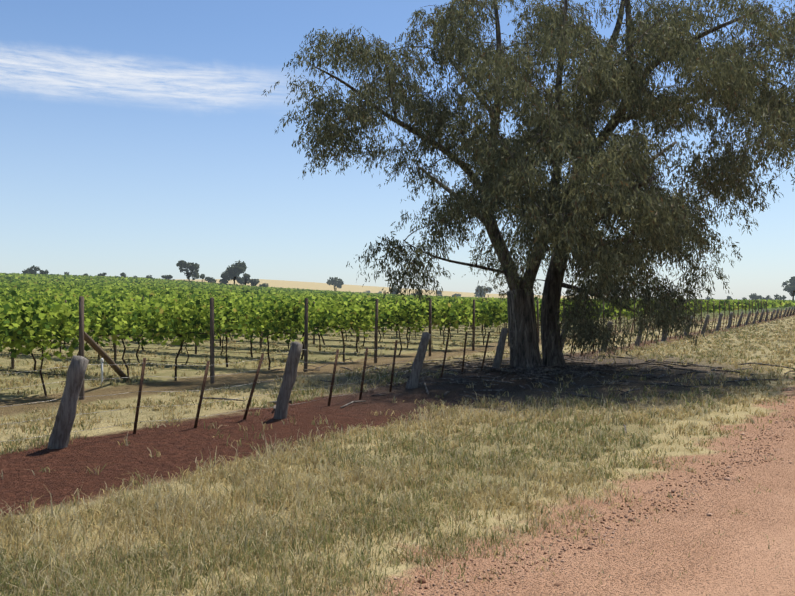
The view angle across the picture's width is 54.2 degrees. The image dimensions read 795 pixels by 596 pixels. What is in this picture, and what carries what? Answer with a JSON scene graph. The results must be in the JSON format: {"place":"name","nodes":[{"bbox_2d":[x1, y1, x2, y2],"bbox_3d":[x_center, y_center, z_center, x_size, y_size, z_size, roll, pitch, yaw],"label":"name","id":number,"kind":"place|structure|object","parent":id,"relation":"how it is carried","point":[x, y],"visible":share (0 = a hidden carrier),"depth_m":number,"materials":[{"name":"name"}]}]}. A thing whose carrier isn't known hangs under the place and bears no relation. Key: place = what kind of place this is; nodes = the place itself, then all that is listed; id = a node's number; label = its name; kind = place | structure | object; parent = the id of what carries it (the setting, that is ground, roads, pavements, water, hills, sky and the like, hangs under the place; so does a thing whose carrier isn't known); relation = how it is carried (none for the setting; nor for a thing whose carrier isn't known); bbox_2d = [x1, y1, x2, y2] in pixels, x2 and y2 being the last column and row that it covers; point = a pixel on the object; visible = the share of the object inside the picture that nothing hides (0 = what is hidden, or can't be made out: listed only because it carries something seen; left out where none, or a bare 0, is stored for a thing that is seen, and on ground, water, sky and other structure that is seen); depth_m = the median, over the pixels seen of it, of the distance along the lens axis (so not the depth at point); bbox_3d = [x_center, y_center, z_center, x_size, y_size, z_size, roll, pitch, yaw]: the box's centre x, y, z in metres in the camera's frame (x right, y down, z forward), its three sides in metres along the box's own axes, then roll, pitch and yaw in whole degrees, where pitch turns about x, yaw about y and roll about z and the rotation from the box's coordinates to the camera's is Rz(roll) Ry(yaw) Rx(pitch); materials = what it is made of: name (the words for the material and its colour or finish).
{"place":"outdoors","nodes":[
{"label":"outdoors","id":0,"kind":"place"},
{"bbox_2d":[0,311,791,441],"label":"fence wires","id":1,"kind":"object","parent":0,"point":[251,383],"visible":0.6,"depth_m":11.33,"materials":[{"name":"grey metal"}]},
{"bbox_2d":[0,279,794,595],"bbox_3d":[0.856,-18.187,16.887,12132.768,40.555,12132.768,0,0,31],"label":"ground","id":2,"kind":"structure","parent":0,"point":[172,443],"depth_m":13.55,"materials":[{"name":"beige plant"}]},
{"bbox_2d":[47,355,88,448],"bbox_3d":[-4.131,1.357,9.682,0.548,1.284,0.253,0,0,19],"label":"fence post","id":3,"kind":"object","parent":2,"relation":"on","point":[59,438],"visible":0.92,"depth_m":9.61,"materials":[{"name":"grey wood"}]},
{"bbox_2d":[100,358,103,384],"bbox_3d":[-6.530,1.621,17.154,0.065,0.589,0.065,0,0,9],"label":"irrigation riser","id":4,"kind":"object","parent":2,"relation":"on","point":[101,360],"visible":0.81,"depth_m":17.13,"materials":[{"name":"white plastic"}]},
{"bbox_2d":[273,341,302,418],"bbox_3d":[-1.726,1.343,12.152,0.494,1.331,0.232,0,0,15],"label":"fence post","id":5,"kind":"object","parent":2,"relation":"on","point":[289,379],"visible":0.98,"depth_m":12.08,"materials":[{"name":"grey wood"}]},
{"bbox_2d":[23,316,672,395],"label":"vine trunks","id":6,"kind":"object","parent":2,"relation":"on","point":[175,379],"visible":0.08,"depth_m":23.87,"materials":[{"name":"brown wood"}]},
{"bbox_2d":[0,273,794,359],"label":"grapevines","id":7,"kind":"object","parent":6,"relation":"on","point":[28,311],"visible":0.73,"depth_m":24.96,"materials":[{"name":"green plant"}]},
{"bbox_2d":[11,293,766,399],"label":"trellis posts","id":8,"kind":"object","parent":2,"relation":"on","point":[94,345],"visible":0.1,"depth_m":20.33,"materials":[{"name":"wood"}]},
{"bbox_2d":[0,318,637,375],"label":"drip irrigation line","id":9,"kind":"object","parent":8,"relation":"attached to","point":[267,344],"visible":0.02,"depth_m":24.34,"materials":[{"name":"plastic"}]},
{"bbox_2d":[0,313,794,595],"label":"grass","id":10,"kind":"structure","parent":2,"relation":"on","point":[23,578],"depth_m":7.34,"materials":[{"name":"plant"}]},
{"bbox_2d":[22,260,794,299],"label":"trees","id":11,"kind":"object","parent":2,"relation":"on","point":[233,270],"materials":[{"name":"green plant"}]},
{"bbox_2d":[406,332,430,388],"bbox_3d":[0.432,1.379,16.437,0.570,1.324,0.244,0,0,19],"label":"fence post","id":12,"kind":"object","parent":2,"relation":"on","point":[417,366],"visible":0.83,"depth_m":16.36,"materials":[{"name":"grey wood"}]},
{"bbox_2d":[133,309,794,433],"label":"metal fence pickets","id":13,"kind":"object","parent":2,"relation":"on","point":[251,393],"visible":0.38,"depth_m":14.45,"materials":[{"name":"brown metal"}]},
{"bbox_2d":[203,349,794,432],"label":"litter sticks","id":14,"kind":"object","parent":2,"relation":"on","point":[534,373],"visible":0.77,"depth_m":19.37,"materials":[{"name":"brown wood"}]},
{"bbox_2d":[493,327,508,367],"bbox_3d":[2.682,1.416,20.541,0.538,1.280,0.228,0,0,31],"label":"fence post","id":15,"kind":"object","parent":2,"relation":"on","point":[497,361],"visible":0.83,"depth_m":20.46,"materials":[{"name":"grey wood"}]},
{"bbox_2d":[261,0,794,367],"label":"gum tree","id":16,"kind":"object","parent":2,"relation":"on","point":[659,230],"depth_m":18.61,"materials":[{"name":"green plant"}]},
{"bbox_2d":[561,328,566,349],"bbox_3d":[5.186,1.445,24.591,0.475,1.254,0.213,0,0,-1],"label":"fence post","id":17,"kind":"object","parent":2,"relation":"on","point":[563,341],"visible":0.27,"depth_m":24.51,"materials":[{"name":"grey wood"}]},
{"bbox_2d":[600,321,612,351],"bbox_3d":[7.673,1.476,28.581,0.512,1.245,0.257,0,0,-9],"label":"fence post","id":18,"kind":"object","parent":2,"relation":"on","point":[610,322],"visible":0.25,"depth_m":28.51,"materials":[{"name":"grey wood"}]},
{"bbox_2d":[634,319,645,345],"bbox_3d":[10.175,1.496,32.535,0.500,1.247,0.218,0,0,10],"label":"fence post","id":19,"kind":"object","parent":2,"relation":"on","point":[637,341],"visible":0.44,"depth_m":32.47,"materials":[{"name":"grey wood"}]},
{"bbox_2d":[661,329,667,340],"bbox_3d":[12.625,1.503,36.557,0.494,1.274,0.251,0,0,-6],"label":"fence post","id":20,"kind":"object","parent":2,"relation":"on","point":[662,338],"visible":0.35,"depth_m":36.49,"materials":[{"name":"grey wood"}]},
{"bbox_2d":[701,314,709,333],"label":"fence post","id":21,"kind":"object","parent":2,"relation":"on","point":[706,322],"visible":0.75,"depth_m":44.43,"materials":[{"name":"grey wood"}]},
{"bbox_2d":[715,313,722,330],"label":"fence post","id":22,"kind":"object","parent":2,"relation":"on","point":[719,321],"visible":0.96,"depth_m":48.44,"materials":[{"name":"grey wood"}]},
{"bbox_2d":[726,312,732,328],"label":"fence post","id":23,"kind":"object","parent":2,"relation":"on","point":[729,321],"visible":0.81,"depth_m":52.49,"materials":[{"name":"grey wood"}]},
{"bbox_2d":[736,311,743,326],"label":"fence post","id":24,"kind":"object","parent":2,"relation":"on","point":[740,318],"visible":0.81,"depth_m":56.52,"materials":[{"name":"grey wood"}]},
{"bbox_2d":[745,311,750,324],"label":"fence post","id":25,"kind":"object","parent":2,"relation":"on","point":[748,317],"visible":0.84,"depth_m":60.55,"materials":[{"name":"grey wood"}]},
{"bbox_2d":[753,310,758,323],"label":"fence post","id":26,"kind":"object","parent":2,"relation":"on","point":[755,318],"visible":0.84,"depth_m":64.55,"materials":[{"name":"grey wood"}]},
{"bbox_2d":[759,309,764,322],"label":"fence post","id":27,"kind":"object","parent":2,"relation":"on","point":[762,313],"visible":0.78,"depth_m":68.62,"materials":[{"name":"grey wood"}]},
{"bbox_2d":[0,0,794,299],"label":"sky","id":28,"kind":"structure","parent":0,"point":[138,138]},
{"bbox_2d":[161,355,794,595],"bbox_3d":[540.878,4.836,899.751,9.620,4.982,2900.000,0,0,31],"label":"gravel road","id":29,"kind":"structure","parent":0,"point":[738,551],"depth_m":5.92,"materials":[{"name":"gravel"}]},
{"bbox_2d":[394,393,794,595],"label":"gravel stones","id":30,"kind":"object","parent":29,"relation":"on","point":[423,580],"visible":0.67,"depth_m":6.75,"materials":[{"name":"brown gravel"}]}
]}

